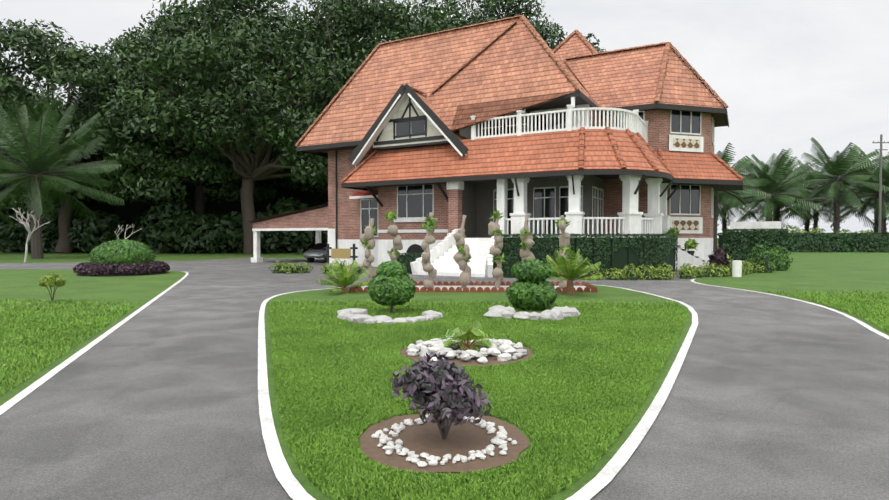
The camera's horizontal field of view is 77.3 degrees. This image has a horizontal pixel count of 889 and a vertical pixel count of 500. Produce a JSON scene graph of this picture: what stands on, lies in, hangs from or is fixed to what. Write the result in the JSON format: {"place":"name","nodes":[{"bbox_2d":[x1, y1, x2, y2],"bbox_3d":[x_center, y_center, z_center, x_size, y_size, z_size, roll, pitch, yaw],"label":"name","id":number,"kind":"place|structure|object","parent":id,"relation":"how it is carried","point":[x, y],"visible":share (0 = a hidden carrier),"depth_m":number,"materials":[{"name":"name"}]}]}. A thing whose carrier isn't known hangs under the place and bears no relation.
{"place":"outdoors","nodes":[
{"label":"outdoors","id":0,"kind":"place"},
{"bbox_2d":[0,161,30,227],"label":"oil palm","id":1,"kind":"object","parent":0,"point":[5,217],"depth_m":60.63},
{"bbox_2d":[0,297,141,396],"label":"lawn","id":2,"kind":"structure","parent":0,"point":[55,326],"depth_m":10.82,"materials":[{"name":"green plant"}]},
{"bbox_2d":[373,96,447,147],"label":"trim","id":3,"kind":"structure","parent":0,"point":[403,106],"depth_m":31.56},
{"bbox_2d":[396,119,424,135],"bbox_3d":[-1.943,-6.911,31.417,1.900,0.750,0.001,1,1,28],"label":"gable window glass","id":4,"kind":"object","parent":3,"relation":"in","point":[417,127],"visible":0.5,"depth_m":31.37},
{"bbox_2d":[373,98,449,150],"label":"gable timbers","id":5,"kind":"object","parent":3,"relation":"attached to","point":[410,118],"visible":0.73,"depth_m":31.39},
{"bbox_2d":[375,108,448,140],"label":"gable panels","id":6,"kind":"object","parent":3,"relation":"attached to","point":[432,131],"visible":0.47,"depth_m":31.50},
{"bbox_2d":[0,258,888,499],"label":"road","id":7,"kind":"structure","parent":0,"point":[772,397],"depth_m":5.91,"materials":[{"name":"asphalt"}]},
{"bbox_2d":[251,228,327,261],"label":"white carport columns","id":8,"kind":"structure","parent":7,"relation":"on","point":[256,247],"depth_m":40.60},
{"bbox_2d":[249,203,327,221],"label":"carport roof","id":9,"kind":"structure","parent":8,"relation":"on","point":[293,212],"depth_m":39.13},
{"bbox_2d":[253,206,327,228],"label":"carport roof","id":10,"kind":"structure","parent":8,"relation":"on","point":[316,218],"depth_m":38.42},
{"bbox_2d":[303,244,326,257],"bbox_3d":[-8.457,-0.004,41.798,1.700,1.069,4.505,1,1,28],"label":"car body","id":11,"kind":"object","parent":7,"relation":"on","point":[313,253],"visible":0.33,"depth_m":39.94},
{"bbox_2d":[312,243,327,249],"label":"car windows","id":12,"kind":"structure","parent":11,"relation":"attached to","point":[320,246],"depth_m":40.82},
{"bbox_2d":[268,259,365,273],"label":"shrubs","id":13,"kind":"object","parent":7,"relation":"on","point":[294,266],"depth_m":28.22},
{"bbox_2d":[324,244,357,263],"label":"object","id":14,"kind":"object","parent":7,"relation":"on","point":[341,253],"visible":0.98,"depth_m":33.60,"materials":[{"name":"beige"}]},
{"bbox_2d":[410,229,493,276],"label":"stair wing walls","id":15,"kind":"structure","parent":7,"relation":"on","point":[442,247],"depth_m":27.75,"materials":[{"name":"white paint"}]},
{"bbox_2d":[417,238,490,276],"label":"front stairs","id":16,"kind":"structure","parent":7,"relation":"on","point":[446,264],"depth_m":27.12,"materials":[{"name":"white paint"}]},
{"bbox_2d":[493,255,518,277],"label":"hedge","id":17,"kind":"object","parent":7,"relation":"on","point":[508,262],"depth_m":25.16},
{"bbox_2d":[336,238,712,268],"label":"white plinth","id":18,"kind":"structure","parent":7,"relation":"on","point":[380,253],"depth_m":33.01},
{"bbox_2d":[328,229,335,264],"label":"white corner pier","id":19,"kind":"structure","parent":18,"relation":"attached to","point":[332,238],"depth_m":36.23,"materials":[{"name":"paint"}]},
{"bbox_2d":[406,244,423,252],"bbox_3d":[-1.679,0.366,32.067,1.300,1.430,0.001,1,1,28],"label":"arched opening","id":20,"kind":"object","parent":18,"relation":"attached to","point":[415,248],"depth_m":32.06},
{"bbox_2d":[328,96,714,239],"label":"brick walls","id":21,"kind":"structure","parent":18,"relation":"on","point":[348,219],"depth_m":32.48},
{"bbox_2d":[335,151,336,248],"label":"downpipes","id":22,"kind":"object","parent":21,"relation":"attached to","point":[336,192],"visible":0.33,"depth_m":35.88,"materials":[{"name":"black"}]},
{"bbox_2d":[352,190,377,195],"bbox_3d":[-4.753,-3.501,34.336,2.150,0.400,0.780,1,1,28],"label":"red awning","id":23,"kind":"object","parent":21,"relation":"attached to","point":[363,193],"visible":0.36,"depth_m":34.45,"materials":[{"name":"red"}]},
{"bbox_2d":[349,195,377,198],"bbox_3d":[-4.949,-3.243,33.981,2.150,0.160,0.031,1,1,28],"label":"white awning valance","id":24,"kind":"object","parent":23,"relation":"attached to","point":[358,197],"visible":1,"depth_m":34.04,"materials":[{"name":"paint"}]},
{"bbox_2d":[360,91,467,162],"bbox_3d":[-1.590,-7.160,32.062,7.400,3.881,2.543,1,1,28],"label":"gable bargeboard","id":25,"kind":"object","parent":21,"relation":"on","point":[426,101],"depth_m":31.83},
{"bbox_2d":[348,84,468,162],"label":"barge boards","id":26,"kind":"object","parent":25,"relation":"attached to","point":[461,147],"visible":0.89,"depth_m":30.66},
{"bbox_2d":[352,93,465,164],"bbox_3d":[-2.088,-6.911,31.149,7.400,3.898,0.645,1,1,28],"label":"gable bargeboard","id":27,"kind":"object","parent":26,"relation":"attached to","point":[365,148],"depth_m":31.69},
{"bbox_2d":[378,185,602,233],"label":"window frames","id":28,"kind":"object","parent":21,"relation":"attached to","point":[422,220],"depth_m":31.42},
{"bbox_2d":[296,91,742,191],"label":"fascia boards","id":29,"kind":"object","parent":21,"relation":"attached to","point":[303,149],"visible":0.88,"depth_m":29.94,"materials":[{"name":"black"}]},
{"bbox_2d":[297,18,594,153],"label":"roof","id":30,"kind":"structure","parent":29,"relation":"on","point":[515,61],"depth_m":32.74,"materials":[{"name":"tile"}]},
{"bbox_2d":[295,15,728,145],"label":"ridge tiles","id":31,"kind":"object","parent":30,"relation":"on","point":[661,78],"visible":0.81,"depth_m":32.81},
{"bbox_2d":[305,96,741,190],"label":"dark soffit","id":32,"kind":"structure","parent":21,"relation":"attached to","point":[720,119],"depth_m":31.44,"materials":[{"name":"grey"}]},
{"bbox_2d":[342,129,741,183],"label":"pent roof","id":33,"kind":"structure","parent":32,"relation":"on","point":[542,152],"depth_m":28.77,"materials":[{"name":"tile"}]},
{"bbox_2d":[340,127,743,182],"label":"ridge tiles","id":34,"kind":"object","parent":33,"relation":"on","point":[619,157],"visible":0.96,"depth_m":27.10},
{"bbox_2d":[356,109,699,235],"bbox_3d":[5.503,-4.360,32.519,22.343,7.200,4.803,0,1,2],"label":"window glass","id":35,"kind":"object","parent":21,"relation":"attached to","point":[415,205],"visible":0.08,"depth_m":31.74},
{"bbox_2d":[355,107,714,236],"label":"windows","id":36,"kind":"structure","parent":21,"relation":"attached to","point":[670,213],"depth_m":31.93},
{"bbox_2d":[476,106,602,136],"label":"upper wall","id":37,"kind":"structure","parent":21,"relation":"attached to","point":[593,118],"depth_m":31.41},
{"bbox_2d":[470,97,647,142],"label":"white balcony","id":38,"kind":"structure","parent":21,"relation":"attached to","point":[635,123],"depth_m":28.18,"materials":[{"name":"paint"}]},
{"bbox_2d":[564,45,725,108],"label":"wing roof","id":39,"kind":"structure","parent":21,"relation":"on","point":[627,78],"depth_m":32.48,"materials":[{"name":"tile"}]},
{"bbox_2d":[554,33,592,83],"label":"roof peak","id":40,"kind":"structure","parent":39,"relation":"on","point":[574,44],"depth_m":36.94,"materials":[{"name":"tile"}]},
{"bbox_2d":[669,134,703,233],"bbox_3d":[13.757,-3.727,31.721,2.350,5.570,0.100,0,1,-17],"label":"decorative wall panel","id":41,"kind":"object","parent":21,"relation":"attached to","point":[672,148],"visible":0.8,"depth_m":31.71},
{"bbox_2d":[672,138,699,229],"bbox_3d":[13.775,-3.726,31.658,1.308,5.170,1.308,1,1,28],"label":"bay lattice fret","id":42,"kind":"object","parent":41,"relation":"attached to","point":[685,224],"visible":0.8,"depth_m":31.66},
{"bbox_2d":[446,175,669,237],"bbox_3d":[6.349,-2.059,30.497,10.480,3.290,7.639,1,1,28],"label":"white verandah","id":43,"kind":"object","parent":18,"relation":"on","point":[630,218],"visible":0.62,"depth_m":27.54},
{"bbox_2d":[448,189,461,232],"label":"brick pillar","id":44,"kind":"structure","parent":43,"relation":"on","point":[454,208],"depth_m":29.56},
{"bbox_2d":[365,173,680,206],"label":"eave brackets","id":45,"kind":"object","parent":43,"relation":"attached to","point":[516,185],"visible":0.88,"depth_m":28.12,"materials":[{"name":"black"}]},
{"bbox_2d":[493,259,775,279],"bbox_3d":[12.037,0.839,27.890,19.950,0.793,5.889,-1,1,-23],"label":"border","id":46,"kind":"object","parent":7,"relation":"on","point":[749,267],"depth_m":24.34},
{"bbox_2d":[675,247,708,265],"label":"stair stringers","id":47,"kind":"object","parent":7,"relation":"on","point":[690,258],"visible":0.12,"depth_m":28.88,"materials":[{"name":"white paint"}]},
{"bbox_2d":[707,246,731,268],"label":"red leaf plant","id":48,"kind":"object","parent":7,"relation":"on","point":[718,257],"visible":0.77,"depth_m":26.83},
{"bbox_2d":[691,279,888,339],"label":"edge line","id":49,"kind":"object","parent":7,"relation":"on","point":[864,325],"visible":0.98,"depth_m":12.91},
{"bbox_2d":[0,238,888,405],"bbox_3d":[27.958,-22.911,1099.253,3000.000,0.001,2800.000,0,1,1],"label":"lawn","id":50,"kind":"structure","parent":0,"point":[840,272],"depth_m":23.02,"materials":[{"name":"green plant"}]},
{"bbox_2d":[10,207,49,261],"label":"bare frangipani","id":51,"kind":"object","parent":50,"relation":"on","point":[26,225],"visible":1,"depth_m":40.28,"materials":[{"name":"grey plant"}]},
{"bbox_2d":[38,274,65,300],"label":"small shrub","id":52,"kind":"object","parent":50,"relation":"on","point":[56,280],"depth_m":15.66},
{"bbox_2d":[0,91,124,258],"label":"oil palm","id":53,"kind":"object","parent":50,"relation":"on","point":[19,144],"depth_m":47.31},
{"bbox_2d":[1,82,123,206],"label":"rain tree","id":54,"kind":"object","parent":50,"relation":"on","point":[42,89],"depth_m":75.81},
{"bbox_2d":[0,272,188,414],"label":"edge line","id":55,"kind":"object","parent":50,"relation":"on","point":[10,403],"visible":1,"depth_m":8.06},
{"bbox_2d":[0,19,197,252],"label":"rain tree","id":56,"kind":"object","parent":50,"relation":"on","point":[71,64],"depth_m":59.08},
{"bbox_2d":[73,260,169,276],"bbox_3d":[-16.114,0.892,27.894,4.226,0.606,4.216,0,1,1],"label":"hedge","id":57,"kind":"object","parent":50,"relation":"on","point":[88,268],"depth_m":26.32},
{"bbox_2d":[89,239,155,265],"bbox_3d":[-16.116,0.255,27.887,2.934,1.675,2.959,0,1,1],"label":"dome bush","id":58,"kind":"object","parent":50,"relation":"on","point":[107,250],"depth_m":26.94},
{"bbox_2d":[114,224,141,238],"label":"bare frangipani","id":59,"kind":"object","parent":50,"relation":"on","point":[125,231],"visible":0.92,"depth_m":44.50,"materials":[{"name":"grey plant"}]},
{"bbox_2d":[0,193,327,253],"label":"understory shrubs","id":60,"kind":"object","parent":50,"relation":"on","point":[182,232],"visible":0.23,"depth_m":63.96,"materials":[{"name":"green plant"}]},
{"bbox_2d":[0,174,327,249],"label":"hedge","id":61,"kind":"object","parent":50,"relation":"on","point":[128,212],"depth_m":79.31,"materials":[{"name":"green plant"}]},
{"bbox_2d":[54,8,290,251],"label":"rain tree","id":62,"kind":"object","parent":50,"relation":"on","point":[264,192],"depth_m":64.35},
{"bbox_2d":[89,0,356,253],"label":"rain tree","id":63,"kind":"object","parent":50,"relation":"on","point":[259,33],"depth_m":54.94,"materials":[{"name":"plant"}]},
{"bbox_2d":[244,0,462,198],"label":"rain tree","id":64,"kind":"object","parent":50,"relation":"on","point":[383,20],"depth_m":61.64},
{"bbox_2d":[396,252,421,273],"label":"hedge","id":65,"kind":"object","parent":50,"relation":"on","point":[415,254],"depth_m":27.97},
{"bbox_2d":[415,0,600,52],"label":"rain tree","id":66,"kind":"object","parent":50,"relation":"on","point":[542,30],"depth_m":67.37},
{"bbox_2d":[555,33,605,51],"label":"rain tree","id":67,"kind":"object","parent":50,"relation":"on","point":[590,35],"depth_m":77.25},
{"bbox_2d":[500,233,677,276],"bbox_3d":[7.176,0.214,26.787,9.140,2.150,2.913,0,1,-2],"label":"hedge","id":68,"kind":"object","parent":50,"relation":"on","point":[621,235],"depth_m":25.82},
{"bbox_2d":[732,260,741,276],"bbox_3d":[13.555,0.868,25.767,0.400,0.750,0.380,1,1,28],"label":"white bollard","id":69,"kind":"object","parent":50,"relation":"on","point":[736,268],"visible":1,"depth_m":25.62,"materials":[{"name":"paint"}]},
{"bbox_2d":[718,163,761,232],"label":"oil palm","id":70,"kind":"object","parent":50,"relation":"on","point":[729,214],"depth_m":92.79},
{"bbox_2d":[713,143,771,250],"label":"oil palm","id":71,"kind":"object","parent":50,"relation":"on","point":[742,165],"depth_m":75.51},
{"bbox_2d":[730,221,780,231],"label":"white wall","id":72,"kind":"structure","parent":50,"relation":"on","point":[758,225],"depth_m":44.73,"materials":[{"name":"paint"}]},
{"bbox_2d":[723,228,788,259],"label":"terrace hedge","id":73,"kind":"object","parent":50,"relation":"on","point":[778,231],"depth_m":44.01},
{"bbox_2d":[747,244,793,272],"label":"house shrubs","id":74,"kind":"object","parent":50,"relation":"on","point":[772,254],"depth_m":29.42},
{"bbox_2d":[719,150,822,221],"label":"oil palm","id":75,"kind":"object","parent":50,"relation":"on","point":[777,176],"depth_m":77.11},
{"bbox_2d":[741,159,806,220],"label":"oil palm","id":76,"kind":"object","parent":50,"relation":"on","point":[763,203],"depth_m":101.45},
{"bbox_2d":[730,148,820,220],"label":"oil palm","id":77,"kind":"object","parent":50,"relation":"on","point":[760,165],"depth_m":86.27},
{"bbox_2d":[736,156,826,228],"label":"oil palm","id":78,"kind":"object","parent":50,"relation":"on","point":[805,215],"depth_m":91.72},
{"bbox_2d":[717,232,888,252],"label":"hedge","id":79,"kind":"object","parent":50,"relation":"on","point":[881,242],"depth_m":67.89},
{"bbox_2d":[761,170,856,231],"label":"oil palm","id":80,"kind":"object","parent":50,"relation":"on","point":[828,216],"depth_m":94.59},
{"bbox_2d":[781,160,840,232],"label":"oil palm","id":81,"kind":"object","parent":50,"relation":"on","point":[820,195],"depth_m":103.24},
{"bbox_2d":[781,223,872,234],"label":"shrubs","id":82,"kind":"object","parent":50,"relation":"on","point":[796,230],"visible":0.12,"depth_m":74.01,"materials":[{"name":"green plant"}]},
{"bbox_2d":[783,137,888,232],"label":"oil palm","id":83,"kind":"object","parent":50,"relation":"on","point":[844,160],"depth_m":76.50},
{"bbox_2d":[784,151,888,231],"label":"oil palm","id":84,"kind":"object","parent":50,"relation":"on","point":[831,206],"depth_m":85.00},
{"bbox_2d":[826,148,888,234],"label":"oil palm","id":85,"kind":"object","parent":50,"relation":"on","point":[866,188],"depth_m":78.32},
{"bbox_2d":[829,145,888,232],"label":"oil palm","id":86,"kind":"object","parent":50,"relation":"on","point":[860,150],"depth_m":85.93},
{"bbox_2d":[843,163,884,231],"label":"oil palm","id":87,"kind":"object","parent":50,"relation":"on","point":[863,208],"depth_m":91.95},
{"bbox_2d":[850,186,888,232],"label":"oil palm","id":88,"kind":"object","parent":50,"relation":"on","point":[875,219],"depth_m":100.91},
{"bbox_2d":[872,134,888,232],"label":"utility pole","id":89,"kind":"object","parent":50,"relation":"on","point":[880,192],"visible":0.9,"depth_m":71.17,"materials":[{"name":"grey"}]},
{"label":"dark pots","id":90,"kind":"object","parent":50,"relation":"on","visible":0},
{"bbox_2d":[666,227,732,264],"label":"potted plants","id":91,"kind":"object","parent":90,"relation":"on","point":[690,244],"visible":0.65,"depth_m":29.38,"materials":[{"name":"green plant"}]},
{"bbox_2d":[0,0,888,237],"label":"sky","id":92,"kind":"structure","parent":0,"point":[788,73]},
{"bbox_2d":[264,284,691,499],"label":"island lawn","id":93,"kind":"structure","parent":0,"point":[610,294],"depth_m":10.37,"materials":[{"name":"green plant"}]},
{"bbox_2d":[316,260,368,292],"bbox_3d":[-3.219,0.879,18.097,1.721,1.073,1.922,0,1,1],"label":"cycad","id":94,"kind":"object","parent":93,"relation":"on","point":[340,279],"depth_m":18.00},
{"bbox_2d":[367,274,415,306],"bbox_3d":[-1.238,0.889,13.102,1.172,0.881,1.162,0,1,1],"label":"topiary","id":95,"kind":"object","parent":93,"relation":"on","point":[396,290],"depth_m":12.72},
{"bbox_2d":[376,260,408,277],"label":"topiary bush","id":96,"kind":"object","parent":95,"relation":"on","point":[387,270],"depth_m":12.86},
{"bbox_2d":[360,344,531,472],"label":"bed soil","id":97,"kind":"structure","parent":93,"relation":"on","point":[462,439],"depth_m":4.91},
{"bbox_2d":[390,352,491,438],"bbox_3d":[-0.028,1.338,4.951,0.880,0.758,0.875,0,1,1],"label":"shrub","id":98,"kind":"object","parent":97,"relation":"on","point":[448,394],"depth_m":4.73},
{"bbox_2d":[371,338,522,467],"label":"white stones","id":99,"kind":"object","parent":97,"relation":"on","point":[505,348],"visible":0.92,"depth_m":5.16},
{"bbox_2d":[337,305,580,359],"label":"stone borders","id":100,"kind":"object","parent":97,"relation":"on","point":[358,315],"visible":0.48,"depth_m":11.96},
{"bbox_2d":[442,321,493,350],"bbox_3d":[0.358,1.389,8.776,0.926,0.547,1.000,0,1,1],"label":"plant","id":101,"kind":"object","parent":97,"relation":"on","point":[463,337],"depth_m":8.71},
{"bbox_2d":[506,280,556,310],"bbox_3d":[2.142,1.092,13.720,1.282,0.860,1.273,0,1,1],"label":"topiary","id":102,"kind":"object","parent":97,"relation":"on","point":[548,299],"depth_m":13.31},
{"bbox_2d":[511,259,553,281],"bbox_3d":[2.160,0.509,13.707,1.067,0.622,1.076,0,1,1],"label":"topiary bush top","id":103,"kind":"object","parent":102,"relation":"on","point":[532,274],"depth_m":13.38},
{"bbox_2d":[356,285,590,291],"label":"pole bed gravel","id":104,"kind":"structure","parent":93,"relation":"on","point":[476,287],"depth_m":19.92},
{"bbox_2d":[360,218,376,280],"bbox_3d":[-2.680,0.137,19.612,0.638,2.517,0.556,0,1,1],"label":"drift pole","id":105,"kind":"object","parent":104,"relation":"on","point":[368,234],"visible":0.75,"depth_m":19.46,"materials":[{"name":"stone"}]},
{"bbox_2d":[362,225,377,248],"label":"drift pole ferns","id":106,"kind":"object","parent":105,"relation":"attached to","point":[367,245],"visible":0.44,"depth_m":19.51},
{"bbox_2d":[387,220,402,260],"bbox_3d":[-1.822,0.057,19.723,0.680,2.667,0.494,0,1,1],"label":"drift pole","id":107,"kind":"object","parent":104,"relation":"on","point":[393,232],"visible":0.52,"depth_m":19.57,"materials":[{"name":"stone"}]},
{"bbox_2d":[384,211,399,258],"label":"plant","id":108,"kind":"object","parent":107,"relation":"attached to","point":[391,215],"visible":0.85,"depth_m":19.60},
{"bbox_2d":[421,212,436,288],"bbox_3d":[-0.546,0.042,19.392,0.560,2.715,0.654,0,1,1],"label":"drift pole","id":109,"kind":"object","parent":104,"relation":"on","point":[427,241],"visible":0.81,"depth_m":19.34,"materials":[{"name":"stone"}]},
{"bbox_2d":[421,214,437,230],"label":"plant","id":110,"kind":"object","parent":109,"relation":"attached to","point":[427,225],"visible":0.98,"depth_m":19.37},
{"bbox_2d":[453,215,470,287],"bbox_3d":[0.618,0.082,19.583,0.646,2.629,0.623,0,1,1],"label":"drift pole","id":111,"kind":"object","parent":104,"relation":"on","point":[459,236],"visible":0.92,"depth_m":19.42,"materials":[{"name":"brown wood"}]},
{"bbox_2d":[456,244,471,264],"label":"plant","id":112,"kind":"object","parent":111,"relation":"on","point":[460,249],"visible":0.35,"depth_m":19.40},
{"bbox_2d":[349,281,596,291],"bbox_3d":[1.072,1.288,19.559,8.400,0.190,2.500,0,1,1],"label":"brick planter edging","id":113,"kind":"object","parent":104,"relation":"on","point":[479,289],"visible":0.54,"depth_m":18.39,"materials":[{"name":"brick"}]},
{"bbox_2d":[488,213,503,287],"bbox_3d":[1.828,0.029,19.698,0.565,2.728,0.582,0,1,1],"label":"drift pole","id":114,"kind":"object","parent":104,"relation":"on","point":[497,271],"visible":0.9,"depth_m":19.55,"materials":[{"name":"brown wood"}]},
{"bbox_2d":[490,209,505,262],"bbox_3d":[1.880,-0.480,19.596,0.610,1.954,0.628,0,1,1],"label":"plant","id":115,"kind":"object","parent":114,"relation":"on","point":[495,215],"visible":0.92,"depth_m":19.54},
{"bbox_2d":[520,216,534,260],"bbox_3d":[2.940,0.111,19.361,0.626,2.576,0.734,0,1,1],"label":"drift pole","id":116,"kind":"object","parent":104,"relation":"on","point":[525,253],"visible":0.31,"depth_m":19.26,"materials":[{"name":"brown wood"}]},
{"bbox_2d":[519,228,532,259],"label":"plant","id":117,"kind":"object","parent":116,"relation":"on","point":[527,233],"visible":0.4,"depth_m":19.18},
{"bbox_2d":[554,216,570,262],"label":"plant","id":118,"kind":"object","parent":104,"relation":"on","point":[558,222],"visible":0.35,"depth_m":19.32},
{"bbox_2d":[558,215,570,288],"bbox_3d":[4.188,0.114,19.467,0.419,2.665,0.628,1,1,26],"label":"drift pole","id":119,"kind":"object","parent":104,"relation":"on","point":[564,240],"visible":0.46,"depth_m":19.38,"materials":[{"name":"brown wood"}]},
{"bbox_2d":[258,285,697,499],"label":"island kerb line","id":120,"kind":"object","parent":93,"relation":"on","point":[295,490],"visible":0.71,"depth_m":5.22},
{"bbox_2d":[546,249,603,294],"bbox_3d":[3.856,0.692,17.642,2.079,1.467,2.336,0,1,1],"label":"cycad","id":121,"kind":"object","parent":93,"relation":"on","point":[561,268],"depth_m":17.36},
{"bbox_2d":[459,104,589,138],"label":"white balcony panel","id":122,"kind":"structure","parent":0,"point":[465,132],"depth_m":30.13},
{"bbox_2d":[462,175,602,237],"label":"verandah wall","id":123,"kind":"structure","parent":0,"point":[477,204],"depth_m":32.07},
{"bbox_2d":[718,192,746,221],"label":"oil palm","id":124,"kind":"object","parent":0,"point":[723,216],"depth_m":84.15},
{"bbox_2d":[760,289,888,331],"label":"lawn","id":125,"kind":"structure","parent":0,"point":[860,305],"depth_m":15.24,"materials":[{"name":"green plant"}]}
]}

